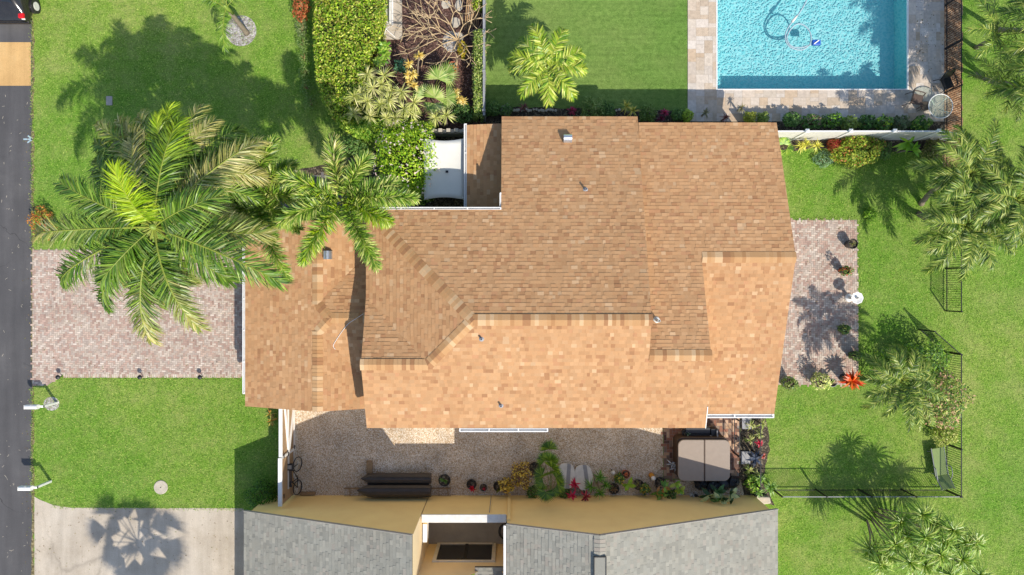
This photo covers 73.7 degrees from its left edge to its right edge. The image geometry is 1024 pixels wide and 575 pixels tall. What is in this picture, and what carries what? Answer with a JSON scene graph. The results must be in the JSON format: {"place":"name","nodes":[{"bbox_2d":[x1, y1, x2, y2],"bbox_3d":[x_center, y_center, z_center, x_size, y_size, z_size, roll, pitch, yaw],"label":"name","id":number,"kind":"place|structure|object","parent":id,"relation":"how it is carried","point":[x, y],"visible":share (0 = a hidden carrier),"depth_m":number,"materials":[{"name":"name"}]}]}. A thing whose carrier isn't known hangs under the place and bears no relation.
{"place":"outdoors","nodes":[
{"label":"outdoors","id":0,"kind":"place"},
{"bbox_2d":[0,13,31,574],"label":"road","id":1,"kind":"structure","parent":0,"point":[15,464],"depth_m":32.50,"materials":[{"name":"grey asphalt"}]},
{"bbox_2d":[0,42,30,85],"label":"road crossing strip","id":2,"kind":"object","parent":1,"relation":"on","point":[15,64],"visible":1,"depth_m":32.49,"materials":[{"name":"beige concrete"}]},
{"bbox_2d":[0,0,40,23],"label":"parked car","id":3,"kind":"object","parent":1,"relation":"on","point":[16,11],"visible":1,"depth_m":31.61,"materials":[{"name":"paint"}]},
{"bbox_2d":[30,249,241,385],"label":"driveway","id":4,"kind":"structure","parent":0,"point":[98,350],"depth_m":32.49,"materials":[{"name":"beige stone"}]},
{"bbox_2d":[34,497,243,574],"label":"neighbour driveway","id":5,"kind":"structure","parent":0,"point":[66,554],"depth_m":32.49,"materials":[{"name":"concrete"}]},
{"bbox_2d":[383,0,401,39],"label":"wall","id":6,"kind":"structure","parent":0,"point":[397,16],"depth_m":32.38,"materials":[{"name":"concrete"}]},
{"bbox_2d":[242,116,796,431],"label":"brown roof house","id":7,"kind":"structure","parent":0,"point":[593,272],"depth_m":28.36,"materials":[{"name":"brown tile"}]},
{"bbox_2d":[28,0,1023,574],"bbox_3d":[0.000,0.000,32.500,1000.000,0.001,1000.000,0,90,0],"label":"ground","id":8,"kind":"structure","parent":0,"point":[79,98],"depth_m":32.50,"materials":[{"name":"green plant"}]},
{"bbox_2d":[31,13,34,574],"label":"verge","id":9,"kind":"structure","parent":8,"relation":"on","point":[32,434],"depth_m":32.49,"materials":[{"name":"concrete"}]},
{"bbox_2d":[27,205,53,240],"bbox_3d":[-22.047,-3.027,32.072,1.488,0.888,1.347,45,90,0],"label":"croton bush","id":10,"kind":"object","parent":8,"relation":"on","point":[42,215],"visible":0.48,"depth_m":31.87,"materials":[{"name":"orange plant"}]},
{"bbox_2d":[32,114,294,346],"bbox_3d":[-12.553,-2.140,27.258,9.263,10.666,8.732,0,90,0],"label":"palm tree","id":11,"kind":"object","parent":8,"relation":"on","point":[167,191],"visible":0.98,"depth_m":23.69,"materials":[{"name":"green plant"}]},
{"bbox_2d":[90,100,273,219],"bbox_3d":[-12.888,-4.713,28.427,7.449,8.322,4.885,0,90,0],"label":"palm tree","id":12,"kind":"object","parent":8,"relation":"on","point":[157,122],"visible":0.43,"depth_m":25.36,"materials":[{"name":"green plant"}]},
{"bbox_2d":[225,15,255,45],"bbox_3d":[-12.902,-12.223,32.496,1.476,0.001,1.476,0,90,0],"label":"pebble ring","id":13,"kind":"object","parent":8,"relation":"on","point":[244,40],"visible":0.84,"depth_m":32.50,"materials":[{"name":"white gravel"}]},
{"bbox_2d":[197,0,249,54],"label":"young palm","id":14,"kind":"object","parent":13,"relation":"on","point":[243,28],"visible":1,"depth_m":29.62,"materials":[{"name":"green plant"}]},
{"bbox_2d":[206,132,304,279],"bbox_3d":[-10.096,-3.152,29.181,4.324,6.754,6.009,0,90,0],"label":"foxtail palm","id":15,"kind":"object","parent":8,"relation":"on","point":[268,212],"visible":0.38,"depth_m":26.45,"materials":[{"name":"green plant"}]},
{"bbox_2d":[243,478,277,509],"bbox_3d":[-11.564,9.652,31.690,1.415,1.637,1.555,-33,90,0],"label":"round shrub","id":16,"kind":"object","parent":8,"relation":"on","point":[268,488],"visible":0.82,"depth_m":31.40,"materials":[{"name":"green plant"}]},
{"bbox_2d":[292,0,310,21],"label":"croton bush","id":17,"kind":"object","parent":8,"relation":"on","point":[299,12],"visible":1,"depth_m":31.86,"materials":[{"name":"orange plant"}]},
{"bbox_2d":[312,0,388,122],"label":"hedge","id":18,"kind":"object","parent":8,"relation":"on","point":[348,34],"visible":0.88,"depth_m":30.97,"materials":[{"name":"green plant"}]},
{"bbox_2d":[337,133,367,156],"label":"green shrub","id":19,"kind":"object","parent":8,"relation":"on","point":[357,142],"visible":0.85,"depth_m":31.81,"materials":[{"name":"green plant"}]},
{"bbox_2d":[348,121,382,142],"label":"green shrub","id":20,"kind":"object","parent":8,"relation":"on","point":[367,137],"visible":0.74,"depth_m":31.18,"materials":[{"name":"green plant"}]},
{"bbox_2d":[343,65,396,112],"bbox_3d":[-6.340,-8.997,31.214,1.912,2.592,2.556,30,90,0],"label":"dracaena","id":21,"kind":"object","parent":8,"relation":"on","point":[360,96],"visible":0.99,"depth_m":30.41,"materials":[{"name":"green plant"}]},
{"bbox_2d":[280,125,463,220],"bbox_3d":[-6.578,-5.308,32.496,9.394,0.001,4.224,-6,90,0],"label":"entry court","id":22,"kind":"object","parent":8,"relation":"on","point":[435,202],"visible":0.15,"depth_m":32.50,"materials":[{"name":"soil"}]},
{"bbox_2d":[273,131,420,273],"bbox_3d":[-6.739,-3.022,28.845,5.454,7.318,5.310,29,90,0],"label":"foxtail palm","id":23,"kind":"object","parent":22,"relation":"on","point":[364,200],"visible":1,"depth_m":25.73,"materials":[{"name":"green plant"}]},
{"bbox_2d":[371,117,440,196],"bbox_3d":[-4.772,-5.782,30.885,3.151,3.248,3.958,0,90,0],"label":"flowering bush","id":24,"kind":"object","parent":22,"relation":"on","point":[383,148],"visible":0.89,"depth_m":30.25,"materials":[{"name":"green plant"}]},
{"bbox_2d":[424,139,463,202],"bbox_3d":[-3.041,-5.338,31.600,1.851,1.800,2.771,0,90,0],"label":"shade sail","id":25,"kind":"object","parent":22,"relation":"on","point":[447,180],"visible":0.87,"depth_m":30.80,"materials":[{"name":"white fabric"}]},
{"bbox_2d":[432,128,463,136],"bbox_3d":[-2.943,-7.255,31.925,1.683,1.150,0.205,0,90,0],"label":"brick screen","id":26,"kind":"object","parent":22,"relation":"on","point":[447,132],"visible":0.83,"depth_m":31.71,"materials":[{"name":"stone"}]},
{"bbox_2d":[343,106,402,127],"bbox_3d":[-6.184,-7.683,31.396,2.840,2.238,1.073,8,90,0],"label":"dracaena","id":27,"kind":"object","parent":8,"relation":"on","point":[353,112],"visible":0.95,"depth_m":30.60,"materials":[{"name":"green plant"}]},
{"bbox_2d":[334,116,436,141],"bbox_3d":[-5.867,-7.348,31.738,4.689,1.524,1.114,6,90,0],"label":"hedge","id":28,"kind":"object","parent":8,"relation":"on","point":[428,125],"visible":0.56,"depth_m":31.22,"materials":[{"name":"green plant"}]},
{"bbox_2d":[372,82,426,123],"bbox_3d":[-5.067,-8.327,31.158,2.590,2.705,1.881,14,90,0],"label":"dracaena","id":29,"kind":"object","parent":8,"relation":"on","point":[405,110],"visible":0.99,"depth_m":30.32,"materials":[{"name":"green plant"}]},
{"bbox_2d":[372,0,484,129],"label":"mulch bed","id":30,"kind":"object","parent":8,"relation":"on","point":[464,82],"visible":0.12,"depth_m":32.50,"materials":[{"name":"brown soil"}]},
{"bbox_2d":[392,51,423,98],"bbox_3d":[-4.583,-9.563,31.514,1.244,2.003,2.511,29,90,0],"label":"song of india","id":31,"kind":"object","parent":30,"relation":"on","point":[412,74],"visible":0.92,"depth_m":30.80,"materials":[{"name":"yellow plant"}]},
{"bbox_2d":[412,61,458,114],"bbox_3d":[-3.492,-9.105,31.540,2.286,1.835,2.685,0,90,0],"label":"fan palm","id":32,"kind":"object","parent":30,"relation":"on","point":[444,73],"visible":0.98,"depth_m":31.23,"materials":[{"name":"green plant"}]},
{"bbox_2d":[428,107,455,127],"bbox_3d":[-3.176,-7.683,31.337,1.448,2.334,0.922,-13,90,0],"label":"dracaena","id":33,"kind":"object","parent":30,"relation":"on","point":[440,116],"visible":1,"depth_m":30.53,"materials":[{"name":"green plant"}]},
{"bbox_2d":[391,0,496,76],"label":"plumeria tree","id":34,"kind":"object","parent":30,"relation":"on","point":[456,39],"visible":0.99,"depth_m":31.34,"materials":[{"name":"brown plant"}]},
{"bbox_2d":[449,102,474,123],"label":"dark bush","id":35,"kind":"object","parent":30,"relation":"on","point":[466,110],"visible":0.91,"depth_m":31.64,"materials":[{"name":"green plant"}]},
{"bbox_2d":[472,28,486,122],"bbox_3d":[-1.534,-9.856,31.801,0.710,1.399,4.203,0,90,0],"label":"hedge","id":36,"kind":"object","parent":30,"relation":"on","point":[477,80],"visible":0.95,"depth_m":31.36,"materials":[{"name":"green plant"}]},
{"bbox_2d":[482,0,485,121],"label":"grey garden wall","id":37,"kind":"structure","parent":30,"relation":"on","point":[484,60],"depth_m":31.25,"materials":[{"name":"paint"}]},
{"bbox_2d":[22,5,942,571],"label":"fallen leaves","id":38,"kind":"object","parent":8,"relation":"on","point":[378,435],"visible":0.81,"depth_m":32.48,"materials":[{"name":"brown plant"}]},
{"bbox_2d":[244,493,778,574],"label":"grey roof house","id":39,"kind":"structure","parent":8,"relation":"on","point":[459,535],"depth_m":29.25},
{"bbox_2d":[432,543,495,561],"bbox_3d":[-2.150,12.164,31.385,2.800,2.170,0.068,0,90,0],"label":"sliding door","id":40,"kind":"structure","parent":39,"relation":"in","point":[444,552],"depth_m":31.35,"materials":[{"name":"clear glass"}]},
{"bbox_2d":[293,409,743,494],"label":"gravel yard","id":41,"kind":"structure","parent":8,"relation":"on","point":[326,452],"depth_m":32.50,"materials":[{"name":"beige gravel"}]},
{"bbox_2d":[278,409,295,506],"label":"side gate","id":42,"kind":"structure","parent":41,"relation":"on","point":[287,448],"depth_m":31.18,"materials":[{"name":"white paint"}]},
{"bbox_2d":[287,456,301,494],"bbox_3d":[-10.274,8.869,31.969,0.591,1.070,1.802,0,90,0],"label":"bicycle","id":43,"kind":"object","parent":41,"relation":"on","point":[290,467],"visible":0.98,"depth_m":31.81,"materials":[{"name":"black metal"}]},
{"bbox_2d":[357,472,431,497],"bbox_3d":[-5.491,9.262,32.012,3.413,0.964,1.097,0,90,0],"label":"twin hull boat","id":44,"kind":"object","parent":41,"relation":"on","point":[396,485],"visible":1,"depth_m":31.80,"materials":[{"name":"black plastic"}]},
{"bbox_2d":[510,461,532,489],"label":"croton bush","id":45,"kind":"object","parent":41,"relation":"on","point":[520,475],"visible":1,"depth_m":31.73,"materials":[{"name":"yellow plant"}]},
{"bbox_2d":[532,439,566,502],"bbox_3d":[1.591,8.294,31.228,1.618,2.581,2.741,-13,90,0],"label":"fan palm","id":46,"kind":"object","parent":41,"relation":"on","point":[550,459],"visible":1,"depth_m":30.64,"materials":[{"name":"green plant"}]},
{"bbox_2d":[559,463,574,488],"bbox_3d":[2.547,8.880,32.246,0.853,0.496,1.098,0,90,0],"label":"leaning board","id":47,"kind":"object","parent":41,"relation":"on","point":[568,470],"visible":0.64,"depth_m":32.22,"materials":[{"name":"grey paint"}]},
{"bbox_2d":[575,464,592,489],"bbox_3d":[3.396,8.950,32.246,0.859,0.496,1.101,0,90,0],"label":"leaning board","id":48,"kind":"object","parent":41,"relation":"on","point":[583,472],"visible":0.8,"depth_m":32.21,"materials":[{"name":"grey paint"}]},
{"bbox_2d":[699,484,740,503],"bbox_3d":[9.552,9.508,31.639,1.868,1.741,0.942,0,90,0],"label":"bird of paradise","id":49,"kind":"object","parent":41,"relation":"on","point":[717,496],"visible":0.94,"depth_m":31.20,"materials":[{"name":"green plant"}]},
{"bbox_2d":[486,0,687,110],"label":"artificial turf","id":50,"kind":"structure","parent":8,"relation":"on","point":[635,52],"depth_m":32.49,"materials":[{"name":"green plant"}]},
{"bbox_2d":[507,22,587,107],"bbox_3d":[1.545,-9.757,30.901,3.691,3.201,3.817,0,90,0],"label":"christmas palm","id":51,"kind":"object","parent":50,"relation":"on","point":[548,69],"visible":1,"depth_m":29.52,"materials":[{"name":"green plant"}]},
{"bbox_2d":[661,418,739,481],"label":"spa terrace","id":52,"kind":"structure","parent":8,"relation":"on","point":[728,429],"depth_m":32.48,"materials":[{"name":"brick"}]},
{"bbox_2d":[684,426,709,435],"bbox_3d":[8.721,6.854,32.243,1.143,0.486,0.580,0,90,0],"label":"deck box","id":53,"kind":"object","parent":52,"relation":"on","point":[700,431],"visible":0.56,"depth_m":32.00,"materials":[{"name":"grey paint"}]},
{"bbox_2d":[673,434,729,480],"bbox_3d":[8.870,7.955,32.016,2.420,0.944,1.990,0,90,0],"label":"hot tub","id":54,"kind":"object","parent":52,"relation":"on","point":[701,458],"visible":1,"depth_m":31.55,"materials":[{"name":"beige plastic"}]},
{"bbox_2d":[486,106,945,130],"bbox_3d":[9.689,-8.023,32.488,21.900,0.001,1.219,0,90,0],"label":"flower bed","id":55,"kind":"object","parent":8,"relation":"on","point":[935,125],"visible":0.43,"depth_m":32.49,"materials":[{"name":"soil"}]},
{"bbox_2d":[485,99,501,115],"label":"bed shrub","id":56,"kind":"object","parent":55,"relation":"on","point":[493,105],"visible":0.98,"depth_m":31.81,"materials":[{"name":"green plant"}]},
{"bbox_2d":[579,95,604,115],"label":"bed shrub","id":57,"kind":"object","parent":55,"relation":"on","point":[598,104],"visible":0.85,"depth_m":31.74,"materials":[{"name":"green plant"}]},
{"bbox_2d":[639,103,656,121],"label":"bed shrub","id":58,"kind":"object","parent":55,"relation":"on","point":[645,110],"visible":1,"depth_m":31.86,"materials":[{"name":"green plant"}]},
{"bbox_2d":[782,111,801,127],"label":"shrub","id":59,"kind":"object","parent":55,"relation":"on","point":[790,120],"visible":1,"depth_m":31.83,"materials":[{"name":"green plant"}]},
{"bbox_2d":[800,113,823,128],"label":"shrub","id":60,"kind":"object","parent":55,"relation":"on","point":[809,120],"visible":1,"depth_m":31.88,"materials":[{"name":"green plant"}]},
{"bbox_2d":[821,111,845,128],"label":"shrub","id":61,"kind":"object","parent":55,"relation":"on","point":[835,121],"visible":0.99,"depth_m":31.83,"materials":[{"name":"green plant"}]},
{"bbox_2d":[840,115,861,130],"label":"shrub","id":62,"kind":"object","parent":55,"relation":"on","point":[847,125],"visible":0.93,"depth_m":31.80,"materials":[{"name":"green plant"}]},
{"bbox_2d":[857,114,879,130],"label":"shrub","id":63,"kind":"object","parent":55,"relation":"on","point":[866,121],"visible":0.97,"depth_m":31.82,"materials":[{"name":"green plant"}]},
{"bbox_2d":[873,114,893,130],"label":"shrub","id":64,"kind":"object","parent":55,"relation":"on","point":[881,126],"visible":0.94,"depth_m":31.80,"materials":[{"name":"green plant"}]},
{"bbox_2d":[887,115,911,130],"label":"shrub","id":65,"kind":"object","parent":55,"relation":"on","point":[904,121],"visible":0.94,"depth_m":31.80,"materials":[{"name":"green plant"}]},
{"bbox_2d":[907,114,933,130],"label":"shrub","id":66,"kind":"object","parent":55,"relation":"on","point":[917,125],"visible":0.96,"depth_m":31.82,"materials":[{"name":"green plant"}]},
{"bbox_2d":[739,418,774,505],"bbox_3d":[11.656,8.023,32.492,1.729,0.001,4.757,0,90,0],"label":"plant bed","id":67,"kind":"object","parent":8,"relation":"on","point":[748,446],"visible":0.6,"depth_m":32.49,"materials":[{"name":"soil"}]},
{"bbox_2d":[717,0,906,88],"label":"pool basin","id":68,"kind":"object","parent":8,"relation":"in","point":[863,45],"visible":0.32,"depth_m":33.65,"materials":[{"name":"liquid"}]},
{"bbox_2d":[716,0,908,89],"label":"pool edge","id":69,"kind":"object","parent":68,"relation":"attached to","point":[830,89],"visible":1,"depth_m":32.45,"materials":[{"name":"white paint"}]},
{"bbox_2d":[688,0,943,120],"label":"pool deck","id":70,"kind":"structure","parent":8,"relation":"on","point":[701,43],"depth_m":32.47,"materials":[{"name":"stone"}]},
{"bbox_2d":[933,68,957,93],"bbox_3d":[20.389,-9.688,31.959,0.674,1.028,0.866,-21,90,0],"label":"patio chair","id":71,"kind":"object","parent":70,"relation":"on","point":[945,80],"visible":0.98,"depth_m":31.98,"materials":[{"name":"black metal"}]},
{"bbox_2d":[812,150,833,167],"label":"grey shrub","id":72,"kind":"object","parent":8,"relation":"on","point":[820,162],"visible":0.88,"depth_m":32.28,"materials":[{"name":"green plant"}]},
{"bbox_2d":[780,140,941,151],"bbox_3d":[16.344,-6.857,32.496,8.698,0.001,0.890,0,90,0],"label":"planting bed","id":73,"kind":"object","parent":8,"relation":"on","point":[893,144],"visible":0.2,"depth_m":32.50,"materials":[{"name":"soil"}]},
{"bbox_2d":[828,135,886,169],"bbox_3d":[16.121,-6.383,31.791,2.150,1.496,1.914,26,90,0],"label":"croton bush","id":74,"kind":"object","parent":73,"relation":"on","point":[850,143],"visible":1,"depth_m":31.51,"materials":[{"name":"green plant"}]},
{"bbox_2d":[778,129,961,140],"bbox_3d":[15.979,-7.030,31.510,9.319,1.980,0.170,0,90,0],"label":"white vinyl fence","id":75,"kind":"object","parent":73,"relation":"on","point":[894,134],"visible":0.78,"depth_m":31.28,"materials":[{"name":"paint"}]},
{"bbox_2d":[892,136,920,156],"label":"banana plant","id":76,"kind":"object","parent":73,"relation":"on","point":[907,145],"visible":1,"depth_m":31.30,"materials":[{"name":"green plant"}]},
{"bbox_2d":[920,138,944,161],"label":"shrub","id":77,"kind":"object","parent":73,"relation":"on","point":[929,146],"visible":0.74,"depth_m":31.99,"materials":[{"name":"green plant"}]},
{"bbox_2d":[774,489,961,497],"bbox_3d":[16.488,9.600,31.875,8.232,1.250,0.060,0,90,0],"label":"picket fence","id":78,"kind":"object","parent":8,"relation":"on","point":[871,496],"visible":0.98,"depth_m":31.79,"materials":[{"name":"black metal"}]},
{"bbox_2d":[856,343,948,431],"bbox_3d":[16.926,4.277,30.554,3.814,3.944,3.777,0,90,0],"label":"patio palm","id":79,"kind":"object","parent":8,"relation":"on","point":[913,373],"visible":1,"depth_m":29.23,"materials":[{"name":"green plant"}]},
{"bbox_2d":[844,496,995,574],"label":"screw pine","id":80,"kind":"object","parent":8,"relation":"on","point":[899,523],"visible":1,"depth_m":29.55,"materials":[{"name":"green plant"}]},
{"bbox_2d":[904,336,951,382],"bbox_3d":[19.068,3.337,31.428,2.273,2.171,2.176,0,90,0],"label":"green bush","id":81,"kind":"object","parent":8,"relation":"on","point":[935,359],"visible":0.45,"depth_m":31.03,"materials":[{"name":"green plant"}]},
{"bbox_2d":[905,363,974,429],"bbox_3d":[19.432,5.045,31.073,2.475,2.872,2.548,-42,90,0],"label":"variegated bush","id":82,"kind":"object","parent":8,"relation":"on","point":[955,410],"visible":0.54,"depth_m":30.41,"materials":[{"name":"green plant"}]},
{"bbox_2d":[927,446,954,489],"bbox_3d":[20.177,8.469,32.129,0.772,0.747,1.900,-9,90,0],"label":"sun lounger","id":83,"kind":"object","parent":8,"relation":"on","point":[940,464],"visible":1,"depth_m":32.12,"materials":[{"name":"green paint"}]},
{"bbox_2d":[929,420,960,446],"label":"light bush","id":84,"kind":"object","parent":8,"relation":"on","point":[944,435],"visible":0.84,"depth_m":31.68,"materials":[{"name":"green plant"}]},
{"bbox_2d":[942,0,962,166],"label":"fence strip","id":85,"kind":"object","parent":8,"relation":"on","point":[953,96],"visible":0.57,"depth_m":32.49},
{"bbox_2d":[944,138,962,311],"bbox_3d":[20.614,-2.922,31.875,0.060,1.250,8.117,0,90,0],"label":"picket fence","id":86,"kind":"object","parent":85,"relation":"on","point":[946,268],"visible":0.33,"depth_m":31.86,"materials":[{"name":"black metal"}]},
{"bbox_2d":[945,0,962,131],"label":"picket fence","id":87,"kind":"object","parent":85,"relation":"on","point":[951,45],"visible":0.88,"depth_m":31.80,"materials":[{"name":"black metal"}]},
{"bbox_2d":[945,352,962,497],"bbox_3d":[20.614,6.341,31.875,0.060,1.250,6.577,0,90,0],"label":"picket fence","id":88,"kind":"object","parent":8,"relation":"on","point":[957,448],"visible":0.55,"depth_m":31.57,"materials":[{"name":"black metal"}]},
{"bbox_2d":[905,117,1022,232],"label":"garden palm","id":89,"kind":"object","parent":8,"relation":"on","point":[971,147],"visible":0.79,"depth_m":28.65,"materials":[{"name":"green plant"}]},
{"bbox_2d":[911,166,1023,282],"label":"garden palm","id":90,"kind":"object","parent":8,"relation":"on","point":[962,233],"visible":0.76,"depth_m":28.74,"materials":[{"name":"green plant"}]},
{"bbox_2d":[964,0,1023,89],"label":"garden palm","id":91,"kind":"object","parent":8,"relation":"on","point":[995,35],"visible":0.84,"depth_m":29.06,"materials":[{"name":"green plant"}]},
{"bbox_2d":[966,47,1023,123],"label":"garden palm","id":92,"kind":"object","parent":8,"relation":"on","point":[978,76],"visible":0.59,"depth_m":29.68,"materials":[{"name":"green plant"}]},
{"bbox_2d":[969,144,1023,251],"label":"garden palm","id":93,"kind":"object","parent":8,"relation":"on","point":[1007,187],"visible":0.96,"depth_m":28.23,"materials":[{"name":"green plant"}]},
{"bbox_2d":[989,52,1023,104],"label":"garden palm","id":94,"kind":"object","parent":8,"relation":"on","point":[1014,86],"visible":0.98,"depth_m":28.33,"materials":[{"name":"green plant"}]},
{"bbox_2d":[995,0,1023,76],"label":"garden palm","id":95,"kind":"object","parent":8,"relation":"on","point":[1008,9],"visible":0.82,"depth_m":28.32,"materials":[{"name":"green plant"}]},
{"bbox_2d":[584,470,610,499],"bbox_3d":[4.043,9.186,31.875,1.356,1.269,1.278,44,90,0],"label":"dracaena","id":96,"kind":"object","parent":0,"point":[600,477],"visible":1,"depth_m":31.59,"materials":[{"name":"green plant"}]},
{"bbox_2d":[743,474,762,492],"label":"shrub","id":97,"kind":"object","parent":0,"point":[750,479],"visible":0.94,"depth_m":31.96,"materials":[{"name":"green plant"}]},
{"bbox_2d":[778,218,858,386],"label":"patio","id":98,"kind":"structure","parent":0,"point":[802,356],"depth_m":32.49,"materials":[{"name":"beige stone"}]},
{"bbox_2d":[812,376,826,387],"bbox_3d":[14.439,4.428,32.194,0.600,0.600,0.591,0,90,0],"label":"patio planter","id":99,"kind":"object","parent":98,"relation":"on","point":[820,383],"visible":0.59,"depth_m":31.97,"materials":[{"name":"plant"}]},
{"bbox_2d":[810,371,831,390],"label":"potted bush","id":100,"kind":"object","parent":99,"relation":"in","point":[813,384],"visible":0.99,"depth_m":31.69,"materials":[{"name":"green plant"}]},
{"bbox_2d":[839,374,849,383],"bbox_3d":[15.745,4.297,32.144,0.520,0.700,0.512,0,90,0],"label":"patio planter","id":101,"kind":"object","parent":98,"relation":"on","point":[841,376],"visible":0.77,"depth_m":32.16,"materials":[{"name":"black plastic"}]},
{"bbox_2d":[838,368,864,390],"bbox_3d":[15.812,4.234,31.666,1.311,0.592,1.110,0,90,0],"label":"giant bromeliad","id":102,"kind":"object","parent":101,"relation":"on","point":[851,381],"visible":0.94,"depth_m":31.65,"materials":[{"name":"orange plant"}]},
{"label":"water","id":103,"kind":"structure","parent":0,"visible":0},
{"bbox_2d":[785,0,820,50],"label":"pool cleaner","id":104,"kind":"object","parent":103,"relation":"on","point":[815,43],"visible":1,"depth_m":32.54,"materials":[{"name":"white plastic"}]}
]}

